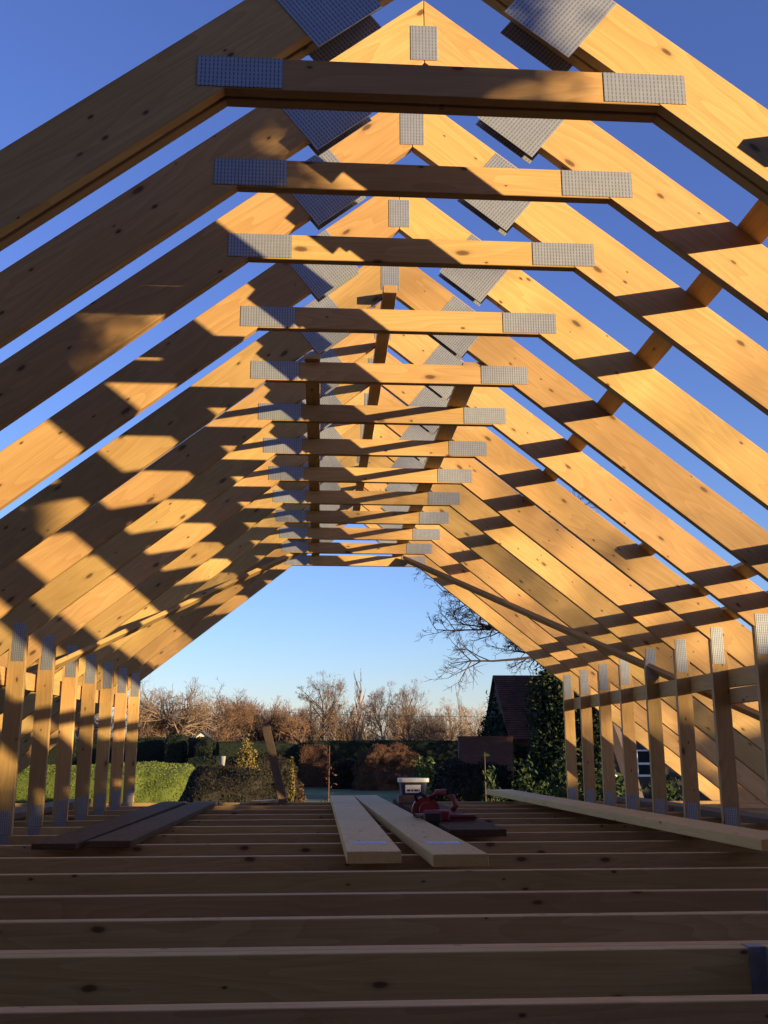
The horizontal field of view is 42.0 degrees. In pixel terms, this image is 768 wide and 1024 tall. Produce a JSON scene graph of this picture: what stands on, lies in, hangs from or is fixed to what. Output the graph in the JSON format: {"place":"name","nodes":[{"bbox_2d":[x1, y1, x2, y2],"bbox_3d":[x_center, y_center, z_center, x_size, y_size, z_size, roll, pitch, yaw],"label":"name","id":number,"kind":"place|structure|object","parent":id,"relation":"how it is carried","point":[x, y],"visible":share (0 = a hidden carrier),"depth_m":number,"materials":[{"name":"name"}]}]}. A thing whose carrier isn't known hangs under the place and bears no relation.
{"place":"outdoors","nodes":[
{"label":"outdoors","id":0,"kind":"place"},
{"bbox_2d":[303,786,399,801],"bbox_3d":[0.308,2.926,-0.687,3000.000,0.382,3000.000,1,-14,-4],"label":"ground","id":1,"kind":"structure","parent":0,"point":[313,794],"depth_m":77.88,"materials":[{"name":"green plant"}]},
{"bbox_2d":[74,716,111,738],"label":"bare tree","id":2,"kind":"object","parent":1,"relation":"on","point":[76,732],"visible":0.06,"depth_m":118.05,"materials":[{"name":"brown plant"}]},
{"bbox_2d":[72,737,125,764],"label":"hedge","id":3,"kind":"object","parent":1,"relation":"on","point":[75,751],"visible":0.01,"depth_m":49.81,"materials":[{"name":"green plant"}]},
{"bbox_2d":[15,761,194,802],"bbox_3d":[-7.508,7.041,22.044,7.040,3.035,5.248,1,-14,-4],"label":"hedge","id":4,"kind":"object","parent":1,"relation":"on","point":[157,782],"visible":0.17,"depth_m":20.23,"materials":[{"name":"green plant"}]},
{"bbox_2d":[93,710,125,739],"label":"bare tree","id":5,"kind":"object","parent":1,"relation":"on","point":[96,727],"visible":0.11,"depth_m":115.28,"materials":[{"name":"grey plant"}]},
{"bbox_2d":[112,692,175,737],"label":"bare tree","id":6,"kind":"object","parent":1,"relation":"on","point":[144,714],"visible":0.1,"depth_m":111.52,"materials":[{"name":"brown plant"}]},
{"bbox_2d":[136,736,165,762],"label":"yew block","id":7,"kind":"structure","parent":1,"relation":"on","point":[149,749],"depth_m":44.23,"materials":[{"name":"green plant"}]},
{"bbox_2d":[138,709,179,738],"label":"bare tree","id":8,"kind":"object","parent":1,"relation":"on","point":[147,729],"visible":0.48,"depth_m":104.30,"materials":[{"name":"brown plant"}]},
{"bbox_2d":[48,741,298,764],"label":"hedge","id":9,"kind":"object","parent":1,"relation":"on","point":[227,749],"visible":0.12,"depth_m":95.83,"materials":[{"name":"green plant"}]},
{"bbox_2d":[125,673,222,737],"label":"bare tree","id":10,"kind":"object","parent":1,"relation":"on","point":[181,727],"visible":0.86,"depth_m":104.30,"materials":[{"name":"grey plant"}]},
{"bbox_2d":[163,734,188,763],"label":"yew block","id":11,"kind":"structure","parent":1,"relation":"on","point":[176,748],"depth_m":42.41,"materials":[{"name":"green plant"}]},
{"bbox_2d":[166,706,206,737],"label":"bare tree","id":12,"kind":"object","parent":1,"relation":"on","point":[187,724],"visible":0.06,"depth_m":117.92,"materials":[{"name":"brown plant"}]},
{"bbox_2d":[187,737,195,759],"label":"yew block","id":13,"kind":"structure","parent":1,"relation":"on","point":[191,743],"depth_m":45.33,"materials":[{"name":"green plant"}]},
{"bbox_2d":[194,731,211,737],"bbox_3d":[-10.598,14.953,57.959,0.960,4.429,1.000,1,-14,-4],"label":"house","id":14,"kind":"structure","parent":1,"relation":"on","point":[202,733],"depth_m":58.03,"materials":[{"name":"paint"}]},
{"bbox_2d":[194,736,212,757],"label":"yew block","id":15,"kind":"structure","parent":1,"relation":"on","point":[203,746],"depth_m":41.55,"materials":[{"name":"green plant"}]},
{"bbox_2d":[186,755,224,767],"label":"hedge","id":16,"kind":"object","parent":1,"relation":"on","point":[213,760],"visible":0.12,"depth_m":32.80,"materials":[{"name":"green plant"}]},
{"bbox_2d":[175,698,254,741],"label":"bare tree","id":17,"kind":"object","parent":1,"relation":"on","point":[219,714],"visible":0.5,"depth_m":110.02,"materials":[{"name":"brown plant"}]},
{"bbox_2d":[212,741,218,755],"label":"yew block","id":18,"kind":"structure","parent":1,"relation":"on","point":[215,745],"depth_m":43.65,"materials":[{"name":"green plant"}]},
{"bbox_2d":[178,764,277,802],"bbox_3d":[-2.666,5.785,16.676,1.918,3.085,2.544,1,-14,-4],"label":"shrub","id":19,"kind":"object","parent":1,"relation":"on","point":[222,783],"visible":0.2,"depth_m":16.28,"materials":[{"name":"green plant"}]},
{"bbox_2d":[197,678,262,741],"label":"bare tree","id":20,"kind":"object","parent":1,"relation":"on","point":[235,726],"visible":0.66,"depth_m":113.48,"materials":[{"name":"brown plant"}]},
{"bbox_2d":[208,698,270,740],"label":"bare tree","id":21,"kind":"object","parent":1,"relation":"on","point":[241,736],"visible":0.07,"depth_m":121.28,"materials":[{"name":"brown plant"}]},
{"bbox_2d":[236,730,259,770],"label":"golden shrub","id":22,"kind":"object","parent":1,"relation":"on","point":[242,753],"visible":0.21,"depth_m":28.45,"materials":[{"name":"yellow plant"}]},
{"bbox_2d":[228,692,288,741],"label":"bare tree","id":23,"kind":"object","parent":1,"relation":"on","point":[277,708],"visible":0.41,"depth_m":117.50,"materials":[{"name":"brown plant"}]},
{"bbox_2d":[225,752,304,801],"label":"shrub","id":24,"kind":"object","parent":1,"relation":"on","point":[263,763],"visible":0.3,"depth_m":54.27,"materials":[{"name":"green plant"}]},
{"bbox_2d":[248,705,301,742],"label":"bare tree","id":25,"kind":"object","parent":1,"relation":"on","point":[277,737],"visible":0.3,"depth_m":117.81,"materials":[{"name":"brown plant"}]},
{"bbox_2d":[75,719,483,742],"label":"woodland brush","id":26,"kind":"object","parent":1,"relation":"on","point":[358,730],"visible":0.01,"depth_m":127.84,"materials":[{"name":"brown plant"}]},
{"bbox_2d":[287,756,294,801],"bbox_3d":[-2.668,8.582,28.689,0.436,3.051,0.454,1,-14,-4],"label":"golden conifer","id":27,"kind":"object","parent":1,"relation":"on","point":[291,780],"visible":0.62,"depth_m":28.82,"materials":[{"name":"yellow plant"}]},
{"bbox_2d":[271,698,321,743],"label":"bare tree","id":28,"kind":"object","parent":1,"relation":"on","point":[294,733],"visible":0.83,"depth_m":112.04,"materials":[{"name":"brown plant"}]},
{"bbox_2d":[296,784,306,801],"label":"red shrub","id":29,"kind":"object","parent":1,"relation":"on","point":[301,795],"visible":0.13,"depth_m":28.79,"materials":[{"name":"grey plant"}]},
{"bbox_2d":[277,708,345,743],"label":"bare tree","id":30,"kind":"object","parent":1,"relation":"on","point":[312,731],"visible":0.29,"depth_m":115.97,"materials":[{"name":"brown plant"}]},
{"bbox_2d":[298,744,328,786],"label":"hedge","id":31,"kind":"object","parent":1,"relation":"on","point":[313,770],"visible":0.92,"depth_m":91.88,"materials":[{"name":"brown plant"}]},
{"bbox_2d":[295,671,349,740],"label":"bare tree","id":32,"kind":"object","parent":1,"relation":"on","point":[331,709],"visible":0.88,"depth_m":100.98,"materials":[{"name":"brown plant"}]},
{"bbox_2d":[321,746,336,801],"bbox_3d":[-0.736,4.522,12.257,0.285,3.220,0.289,-9,-16,34],"label":"red sapling","id":33,"kind":"object","parent":1,"relation":"on","point":[328,799],"visible":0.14,"depth_m":12.56,"materials":[{"name":"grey plant"}]},
{"bbox_2d":[310,705,375,740],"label":"bare tree","id":34,"kind":"object","parent":1,"relation":"on","point":[339,733],"visible":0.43,"depth_m":121.35,"materials":[{"name":"brown plant"}]},
{"bbox_2d":[331,759,355,788],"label":"shrub","id":35,"kind":"object","parent":1,"relation":"on","point":[344,777],"visible":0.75,"depth_m":87.12,"materials":[{"name":"green plant"}]},
{"bbox_2d":[345,668,365,740],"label":"bare tree","id":36,"kind":"object","parent":1,"relation":"on","point":[356,735],"visible":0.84,"depth_m":114.50,"materials":[{"name":"brown plant"}]},
{"bbox_2d":[348,695,386,739],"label":"bare tree","id":37,"kind":"object","parent":1,"relation":"on","point":[363,718],"visible":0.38,"depth_m":121.37,"materials":[{"name":"brown plant"}]},
{"bbox_2d":[294,739,457,785],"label":"hedge","id":38,"kind":"object","parent":1,"relation":"on","point":[440,752],"visible":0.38,"depth_m":95.63,"materials":[{"name":"green plant"}]},
{"bbox_2d":[360,680,408,739],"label":"bare tree","id":39,"kind":"object","parent":1,"relation":"on","point":[373,708],"visible":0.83,"depth_m":111.52,"materials":[{"name":"brown plant"}]},
{"bbox_2d":[351,742,424,790],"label":"shrub","id":40,"kind":"object","parent":1,"relation":"on","point":[379,767],"visible":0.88,"depth_m":83.91,"materials":[{"name":"brown plant"}]},
{"bbox_2d":[382,706,422,740],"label":"bare tree","id":41,"kind":"object","parent":1,"relation":"on","point":[393,732],"visible":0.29,"depth_m":121.43,"materials":[{"name":"brown plant"}]},
{"bbox_2d":[386,679,431,740],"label":"bare tree","id":42,"kind":"object","parent":1,"relation":"on","point":[404,703],"visible":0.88,"depth_m":109.35,"materials":[{"name":"brown plant"}]},
{"bbox_2d":[410,755,435,793],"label":"strappy plant","id":43,"kind":"object","parent":1,"relation":"on","point":[429,773],"visible":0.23,"depth_m":48.40,"materials":[{"name":"green plant"}]},
{"bbox_2d":[407,709,454,740],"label":"bare tree","id":44,"kind":"object","parent":1,"relation":"on","point":[424,732],"visible":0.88,"depth_m":107.91,"materials":[{"name":"brown plant"}]},
{"bbox_2d":[412,712,458,740],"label":"bare tree","id":45,"kind":"object","parent":1,"relation":"on","point":[449,733],"visible":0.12,"depth_m":122.38,"materials":[{"name":"brown plant"}]},
{"bbox_2d":[432,699,471,740],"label":"bare tree","id":46,"kind":"object","parent":1,"relation":"on","point":[454,718],"visible":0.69,"depth_m":118.92,"materials":[{"name":"brown plant"}]},
{"bbox_2d":[455,686,465,735],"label":"bare tree","id":47,"kind":"object","parent":1,"relation":"on","point":[462,731],"visible":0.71,"depth_m":104.94,"materials":[{"name":"brown plant"}]},
{"bbox_2d":[429,759,515,801],"bbox_3d":[2.678,9.005,29.936,3.203,3.171,2.446,1,-14,-4],"label":"shrub","id":48,"kind":"object","parent":1,"relation":"on","point":[462,782],"visible":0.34,"depth_m":29.55,"materials":[{"name":"green plant"}]},
{"bbox_2d":[460,701,484,735],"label":"bare tree","id":49,"kind":"object","parent":1,"relation":"on","point":[475,721],"visible":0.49,"depth_m":122.60,"materials":[{"name":"brown plant"}]},
{"bbox_2d":[457,736,514,789],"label":"garden wall","id":50,"kind":"structure","parent":1,"relation":"on","point":[497,749],"depth_m":34.34,"materials":[{"name":"brick"}]},
{"bbox_2d":[481,754,491,801],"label":"tall shoot","id":51,"kind":"object","parent":1,"relation":"on","point":[484,772],"visible":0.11,"depth_m":13.69,"materials":[{"name":"green plant"}]},
{"bbox_2d":[481,765,507,801],"bbox_3d":[1.791,5.635,16.287,0.702,2.946,0.631,8,-16,-31],"label":"green bush","id":52,"kind":"object","parent":1,"relation":"on","point":[489,782],"visible":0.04,"depth_m":16.55,"materials":[{"name":"green plant"}]},
{"bbox_2d":[477,675,547,792],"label":"tiled house","id":53,"kind":"structure","parent":1,"relation":"on","point":[505,712],"depth_m":37.12,"materials":[{"name":"tile"}]},
{"bbox_2d":[151,700,457,716],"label":"overhead cable","id":54,"kind":"object","parent":53,"relation":"attached to","point":[336,714],"visible":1,"depth_m":44.95,"materials":[{"name":"black rubber"}]},
{"bbox_2d":[413,489,643,797],"bbox_3d":[5.500,4.991,28.824,8.251,10.376,7.827,7,-15,-27],"label":"bare tree","id":55,"kind":"object","parent":1,"relation":"on","point":[618,748],"visible":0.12,"depth_m":29.35,"materials":[{"name":"brown plant"}]},
{"bbox_2d":[509,755,551,800],"bbox_3d":[2.188,5.188,14.861,0.822,3.144,0.760,1,-14,-4],"label":"green bush","id":56,"kind":"object","parent":1,"relation":"on","point":[529,787],"visible":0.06,"depth_m":15.11,"materials":[{"name":"green plant"}]},
{"bbox_2d":[545,734,583,800],"bbox_3d":[2.590,4.832,13.933,0.852,3.400,0.856,1,-14,-4],"label":"green bush","id":57,"kind":"object","parent":1,"relation":"on","point":[564,791],"visible":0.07,"depth_m":14.16,"materials":[{"name":"green plant"}]},
{"bbox_2d":[521,663,615,800],"bbox_3d":[5.391,6.717,28.629,3.054,6.635,3.099,1,-14,-4],"label":"evergreen tree","id":58,"kind":"object","parent":1,"relation":"on","point":[547,737],"visible":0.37,"depth_m":28.12,"materials":[{"name":"green plant"}]},
{"bbox_2d":[595,751,624,800],"bbox_3d":[3.140,4.826,13.492,0.829,3.205,0.822,1,-14,-4],"label":"green bush","id":59,"kind":"object","parent":1,"relation":"on","point":[618,786],"visible":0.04,"depth_m":13.67,"materials":[{"name":"green plant"}]},
{"bbox_2d":[639,773,682,800],"bbox_3d":[4.019,5.104,13.966,0.927,2.884,1.020,1,-14,-4],"label":"green bush","id":60,"kind":"object","parent":1,"relation":"on","point":[673,793],"visible":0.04,"depth_m":14.18,"materials":[{"name":"green plant"}]},
{"bbox_2d":[592,665,741,800],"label":"neighbouring house","id":61,"kind":"structure","parent":1,"relation":"on","point":[643,765],"depth_m":33.50,"materials":[{"name":"stone"}]},
{"bbox_2d":[637,750,650,776],"bbox_3d":[8.752,8.428,33.551,0.568,0.879,0.058,1,-14,-4],"label":"window","id":62,"kind":"structure","parent":61,"relation":"in","point":[643,760],"depth_m":33.53,"materials":[{"name":"white paint"}]},
{"bbox_2d":[0,0,767,743],"label":"sky","id":63,"kind":"structure","parent":0,"point":[307,621],"materials":[{"name":"blue"}]},
{"bbox_2d":[415,810,476,822],"bbox_3d":[0.360,1.765,5.799,0.360,0.062,0.200,-1,-14,4],"label":"nail gun","id":64,"kind":"object","parent":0,"point":[434,816],"visible":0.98,"depth_m":5.83,"materials":[{"name":"red plastic"}]},
{"bbox_3d":[0.040,2.819,3.677,6.900,2.497,10.650,1,-14,-4],"label":"brick building","id":65,"kind":"object","parent":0,"visible":0},
{"bbox_2d":[15,506,719,806],"bbox_3d":[-0.272,1.306,9.248,7.161,3.057,0.055,1,-14,-4],"label":"roof truss","id":66,"kind":"object","parent":65,"relation":"on","point":[567,678],"visible":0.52,"depth_m":9.22,"materials":[{"name":"brown wood"}]},
{"bbox_2d":[249,799,278,802],"bbox_3d":[-1.051,2.573,8.891,0.140,0.020,0.308,-8,-16,31],"label":"board offcut","id":67,"kind":"object","parent":66,"relation":"on","point":[265,801],"visible":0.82,"depth_m":8.83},
{"bbox_2d":[262,723,287,804],"bbox_3d":[-0.977,2.240,8.910,0.075,0.717,0.047,-13,-12,-7],"label":"leaning post","id":68,"kind":"object","parent":66,"relation":"attached to","point":[274,764],"visible":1,"depth_m":8.89,"materials":[{"name":"wood"}]},
{"bbox_2d":[403,556,759,720],"bbox_3d":[1.369,0.898,7.707,0.092,0.032,4.272,48,-15,-33],"label":"diagonal brace","id":69,"kind":"object","parent":66,"relation":"attached to","point":[669,676],"visible":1,"depth_m":7.63,"materials":[{"name":"brown wood"}]},
{"bbox_2d":[0,424,761,826],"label":"roof truss","id":70,"kind":"object","parent":65,"relation":"on","point":[560,578],"visible":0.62,"depth_m":6.96,"materials":[{"name":"brown wood"}]},
{"bbox_2d":[304,354,319,554],"bbox_3d":[-0.494,-0.164,7.110,0.075,0.024,4.885,1,-14,-4],"label":"binder","id":71,"kind":"object","parent":70,"relation":"on","point":[312,397],"visible":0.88,"depth_m":5.73,"materials":[{"name":"brown wood"}]},
{"bbox_2d":[330,795,400,863],"bbox_3d":[-0.215,2.002,6.594,0.215,0.048,5.480,1,-14,-4],"label":"timber plank","id":72,"kind":"object","parent":70,"relation":"on","point":[364,838],"visible":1,"depth_m":4.65,"materials":[{"name":"wood"}]},
{"bbox_2d":[352,285,396,510],"bbox_3d":[-0.127,-0.487,7.181,0.066,0.040,4.945,1,-14,-4],"label":"binder","id":73,"kind":"object","parent":70,"relation":"attached to","point":[389,295],"visible":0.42,"depth_m":5.57,"materials":[{"name":"brown wood"}]},
{"bbox_2d":[354,795,488,866],"bbox_3d":[0.060,1.990,6.543,0.215,0.048,5.621,1,-14,-5],"label":"timber plank","id":74,"kind":"object","parent":70,"relation":"on","point":[432,845],"visible":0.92,"depth_m":4.59,"materials":[{"name":"wood"}]},
{"bbox_2d":[392,362,482,555],"bbox_3d":[0.277,-0.148,7.182,0.097,0.024,4.835,1,-14,-4],"label":"binder","id":75,"kind":"object","parent":70,"relation":"on","point":[459,396],"visible":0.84,"depth_m":5.84,"materials":[{"name":"brown wood"}]},
{"bbox_2d":[573,665,755,708],"bbox_3d":[1.923,1.225,6.895,0.035,0.100,4.955,1,-13,-4],"label":"rail","id":76,"kind":"object","parent":70,"relation":"attached to","point":[742,676],"visible":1,"depth_m":6.27,"materials":[{"name":"brown wood"}]},
{"bbox_2d":[616,797,767,824],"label":"walkway board","id":77,"kind":"object","parent":70,"relation":"on","point":[756,818],"visible":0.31,"depth_m":6.89,"materials":[{"name":"wood"}]},
{"bbox_3d":[1.591,2.072,6.870,0.230,0.038,4.106,2,-14,-7],"label":"scaffold board","id":78,"kind":"object","parent":70,"relation":"on","visible":0},
{"bbox_2d":[486,789,767,850],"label":"timber plank","id":79,"kind":"object","parent":78,"relation":"on","point":[754,839],"visible":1,"depth_m":5.29,"materials":[{"name":"wood"}]},
{"bbox_2d":[0,0,767,1006],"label":"roof truss","id":80,"kind":"object","parent":65,"relation":"on","point":[244,48],"visible":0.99,"depth_m":2.62,"materials":[{"name":"brown wood"}]},
{"bbox_2d":[741,943,767,993],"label":"joist hanger","id":81,"kind":"object","parent":80,"relation":"attached to","point":[758,956],"visible":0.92,"depth_m":2.21,"materials":[{"name":"metal"}]},
{"bbox_2d":[0,1,767,949],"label":"roof truss","id":82,"kind":"object","parent":65,"relation":"on","point":[254,151],"visible":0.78,"depth_m":3.13,"materials":[{"name":"brown wood"}]},
{"bbox_2d":[729,685,757,703],"bbox_3d":[2.086,0.725,4.359,0.035,0.085,2.902,1,-14,-4],"label":"rail","id":83,"kind":"object","parent":82,"relation":"attached to","point":[744,694],"visible":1,"depth_m":5.54,"materials":[{"name":"brown wood"}]},
{"bbox_2d":[0,113,767,919],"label":"roof truss","id":84,"kind":"object","parent":65,"relation":"on","point":[258,227],"visible":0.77,"depth_m":3.58,"materials":[{"name":"brown wood"}]},
{"bbox_2d":[0,196,767,895],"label":"roof truss","id":85,"kind":"object","parent":65,"relation":"on","point":[274,294],"visible":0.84,"depth_m":4.14,"materials":[{"name":"brown wood"}]},
{"bbox_2d":[523,199,767,504],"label":"batten","id":86,"kind":"object","parent":85,"relation":"attached to","point":[702,289],"visible":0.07,"depth_m":3.62,"materials":[{"name":"brown wood"}]},
{"bbox_2d":[0,266,767,873],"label":"roof truss","id":87,"kind":"object","parent":65,"relation":"on","point":[32,522],"visible":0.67,"depth_m":4.71,"materials":[{"name":"brown wood"}]},
{"bbox_2d":[657,562,756,610],"bbox_3d":[1.831,0.535,6.197,0.090,0.035,6.612,38,-13,6],"label":"batten","id":88,"kind":"object","parent":87,"relation":"attached to","point":[743,570],"depth_m":5.25,"materials":[{"name":"brown wood"}]},
{"bbox_2d":[0,302,767,856],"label":"roof truss","id":89,"kind":"object","parent":65,"relation":"on","point":[216,440],"visible":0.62,"depth_m":5.27,"materials":[{"name":"brown wood"}]},
{"bbox_2d":[0,349,767,844],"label":"roof truss","id":90,"kind":"object","parent":65,"relation":"on","point":[664,585],"visible":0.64,"depth_m":5.81,"materials":[{"name":"brown wood"}]},
{"bbox_2d":[0,666,127,706],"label":"rail","id":91,"kind":"object","parent":90,"relation":"attached to","point":[30,682],"visible":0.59,"depth_m":6.11,"materials":[{"name":"brown wood"}]},
{"bbox_2d":[393,799,506,836],"bbox_3d":[0.360,2.106,6.998,0.300,0.036,3.680,1,-14,-4],"label":"scaffold board","id":92,"kind":"object","parent":90,"relation":"on","point":[477,827],"visible":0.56,"depth_m":5.37,"materials":[{"name":"wood"}]},
{"bbox_2d":[397,794,430,803],"bbox_3d":[0.241,2.296,7.996,0.260,0.062,0.190,1,-14,-4],"label":"timber offcut","id":93,"kind":"object","parent":92,"relation":"on","point":[405,799],"visible":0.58,"depth_m":7.90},
{"bbox_2d":[397,778,428,794],"bbox_3d":[0.234,2.206,8.038,0.246,0.129,0.212,1,-14,-4],"label":"plastic tub","id":94,"kind":"object","parent":93,"relation":"on","point":[411,786],"visible":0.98,"depth_m":7.95,"materials":[{"name":"plastic"}]},
{"bbox_2d":[412,789,458,818],"bbox_3d":[0.318,1.798,6.096,0.295,0.212,0.220,1,-14,-4],"label":"circular saw","id":95,"kind":"object","parent":92,"relation":"on","point":[422,803],"visible":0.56,"depth_m":6.09,"materials":[{"name":"metal"}]},
{"bbox_2d":[639,543,655,555],"bbox_3d":[1.552,0.223,5.920,0.090,0.035,0.280,38,-13,6],"label":"batten","id":96,"kind":"object","parent":90,"relation":"attached to","point":[646,549],"visible":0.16,"depth_m":5.86,"materials":[{"name":"brown wood"}]},
{"bbox_2d":[686,591,767,631],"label":"batten","id":97,"kind":"object","parent":90,"relation":"attached to","point":[729,613],"depth_m":5.80,"materials":[{"name":"brown wood"}]},
{"bbox_2d":[0,387,767,834],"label":"roof truss","id":98,"kind":"object","parent":65,"relation":"on","point":[610,583],"visible":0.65,"depth_m":6.39,"materials":[{"name":"brown wood"}]},
{"bbox_2d":[0,456,767,820],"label":"roof truss","id":99,"kind":"object","parent":65,"relation":"on","point":[518,574],"visible":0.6,"depth_m":7.52,"materials":[{"name":"brown wood"}]},
{"bbox_2d":[30,553,301,674],"bbox_3d":[-1.490,0.696,7.672,0.090,0.030,3.409,-44,-10,30],"label":"diagonal brace","id":100,"kind":"object","parent":99,"relation":"attached to","point":[89,649],"visible":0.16,"depth_m":7.38,"materials":[{"name":"brown wood"}]},
{"bbox_2d":[0,994,767,1023],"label":"floor joist","id":101,"kind":"object","parent":65,"relation":"on","point":[723,1009],"visible":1,"depth_m":1.72,"materials":[{"name":"brown wood"}]},
{"bbox_2d":[0,483,767,814],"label":"roof truss","id":102,"kind":"object","parent":65,"relation":"on","point":[604,667],"visible":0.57,"depth_m":8.08,"materials":[{"name":"brown wood"}]},
{"bbox_2d":[15,489,766,810],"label":"roof truss","id":103,"kind":"object","parent":65,"relation":"on","point":[586,675],"visible":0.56,"depth_m":8.64,"materials":[{"name":"brown wood"}]},
{"bbox_2d":[14,799,90,818],"bbox_3d":[-2.521,1.922,6.226,0.200,0.038,5.300,1,-14,-3],"label":"walkway board","id":104,"kind":"object","parent":103,"relation":"on","point":[20,812],"visible":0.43,"depth_m":7.37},
{"bbox_2d":[31,801,186,849],"bbox_3d":[-1.645,2.004,6.547,0.200,0.026,4.150,1,-14,-4],"label":"scaffold board","id":105,"kind":"object","parent":103,"relation":"on","point":[77,838],"visible":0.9,"depth_m":5.46,"materials":[{"name":"wood"}]},
{"bbox_2d":[87,801,218,847],"bbox_3d":[-1.391,2.009,6.578,0.200,0.030,4.020,1,-14,-3],"label":"scaffold board","id":106,"kind":"object","parent":103,"relation":"on","point":[129,836],"visible":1,"depth_m":5.48,"materials":[{"name":"wood"}]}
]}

